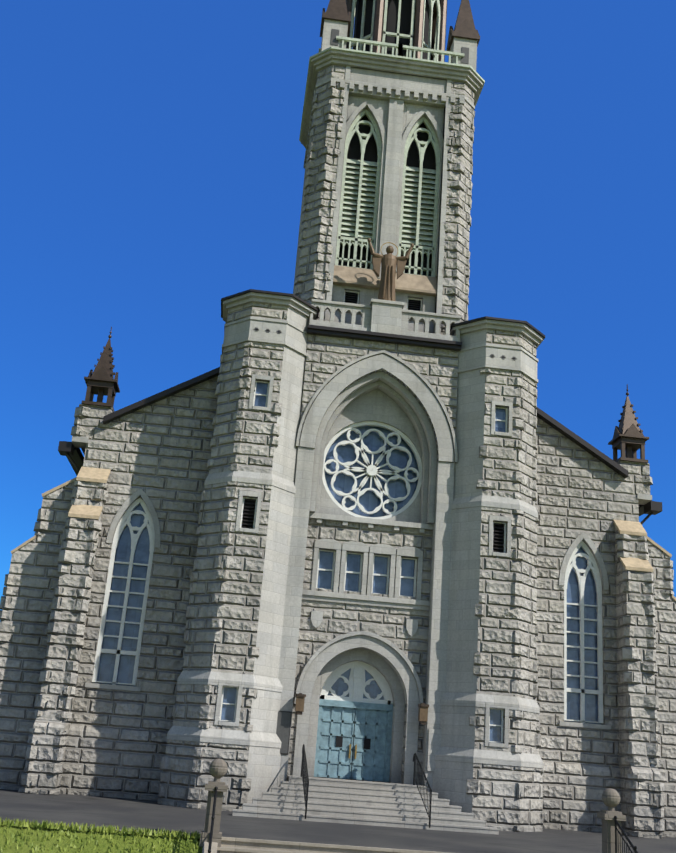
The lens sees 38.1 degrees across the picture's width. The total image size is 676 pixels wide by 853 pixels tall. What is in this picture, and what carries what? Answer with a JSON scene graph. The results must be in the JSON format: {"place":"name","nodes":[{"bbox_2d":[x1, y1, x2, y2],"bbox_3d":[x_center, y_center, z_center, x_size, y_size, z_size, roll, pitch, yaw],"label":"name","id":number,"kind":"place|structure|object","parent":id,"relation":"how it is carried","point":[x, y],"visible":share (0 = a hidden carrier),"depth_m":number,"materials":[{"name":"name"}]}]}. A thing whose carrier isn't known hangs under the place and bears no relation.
{"place":"outdoors","nodes":[
{"label":"outdoors","id":0,"kind":"place"},
{"bbox_2d":[0,825,202,852],"bbox_3d":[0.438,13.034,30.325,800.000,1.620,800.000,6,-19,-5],"label":"terrain ground","id":1,"kind":"structure","parent":0,"point":[48,844],"depth_m":19.99,"materials":[{"name":"green plant"}]},
{"bbox_2d":[0,817,200,852],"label":"hedge","id":2,"kind":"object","parent":1,"relation":"on","point":[61,826],"depth_m":20.20,"materials":[{"name":"green plant"}]},
{"bbox_2d":[199,759,227,852],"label":"post","id":3,"kind":"object","parent":1,"relation":"on","point":[218,768],"visible":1,"depth_m":20.61,"materials":[{"name":"stone"}]},
{"bbox_2d":[14,822,449,852],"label":"driveway kerb","id":4,"kind":"structure","parent":1,"relation":"on","point":[280,847],"depth_m":20.81,"materials":[{"name":"concrete"}]},
{"bbox_2d":[202,837,443,852],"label":"stairs","id":5,"kind":"structure","parent":1,"relation":"on","point":[222,849],"depth_m":20.70,"materials":[{"name":"concrete"}]},
{"bbox_2d":[208,786,217,852],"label":"railing","id":6,"kind":"object","parent":5,"relation":"on","point":[212,821],"visible":1,"depth_m":19.42,"materials":[{"name":"black metal"}]},
{"bbox_2d":[614,816,637,852],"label":"railing","id":7,"kind":"object","parent":5,"relation":"on","point":[634,848],"visible":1,"depth_m":20.91,"materials":[{"name":"black metal"}]},
{"bbox_2d":[597,788,625,852],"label":"post","id":8,"kind":"object","parent":1,"relation":"on","point":[611,798],"visible":1,"depth_m":21.41,"materials":[{"name":"stone"}]},
{"bbox_2d":[0,789,675,852],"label":"driveway pavement","id":9,"kind":"structure","parent":0,"point":[96,811],"depth_m":25.08,"materials":[{"name":"grey asphalt"}]},
{"bbox_2d":[0,19,675,838],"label":"church facade","id":10,"kind":"structure","parent":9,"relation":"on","point":[290,621],"depth_m":33.78,"materials":[{"name":"grey stone"}]},
{"bbox_2d":[0,87,673,836],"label":"stone quoins","id":11,"kind":"object","parent":10,"relation":"attached to","point":[80,605],"visible":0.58,"depth_m":33.31,"materials":[{"name":"grey stone"}]},
{"bbox_2d":[92,0,602,781],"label":"windows and doors","id":12,"kind":"structure","parent":10,"relation":"in","point":[372,470],"depth_m":35.08,"materials":[{"name":"glass"}]},
{"bbox_2d":[58,0,661,524],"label":"roof","id":13,"kind":"structure","parent":10,"relation":"on","point":[630,440],"depth_m":37.47,"materials":[{"name":"metal"}]},
{"bbox_2d":[367,238,413,300],"bbox_3d":[1.887,-5.771,36.612,1.780,2.642,0.496,6,-19,-5],"label":"sacred heart statue","id":14,"kind":"object","parent":10,"relation":"on","point":[388,262],"visible":0.96,"depth_m":36.55,"materials":[{"name":"brown stone"}]},
{"bbox_2d":[232,775,499,834],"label":"stairs","id":15,"kind":"structure","parent":9,"relation":"on","point":[361,802],"depth_m":28.80,"materials":[{"name":"grey concrete"}]},
{"bbox_2d":[300,744,308,818],"bbox_3d":[-1.011,10.561,29.292,0.050,2.016,2.995,6,-19,-5],"label":"handrail","id":16,"kind":"object","parent":15,"relation":"on","point":[304,776],"visible":1,"depth_m":29.02,"materials":[{"name":"black metal"}]},
{"bbox_2d":[413,753,431,827],"bbox_3d":[2.517,10.932,29.588,0.050,2.016,2.995,6,-19,-5],"label":"handrail","id":17,"kind":"object","parent":15,"relation":"on","point":[415,758],"visible":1,"depth_m":29.34,"materials":[{"name":"black metal"}]},
{"bbox_2d":[0,0,675,609],"label":"sky","id":18,"kind":"structure","parent":0,"point":[152,154],"materials":[{"name":"blue"}]}
]}

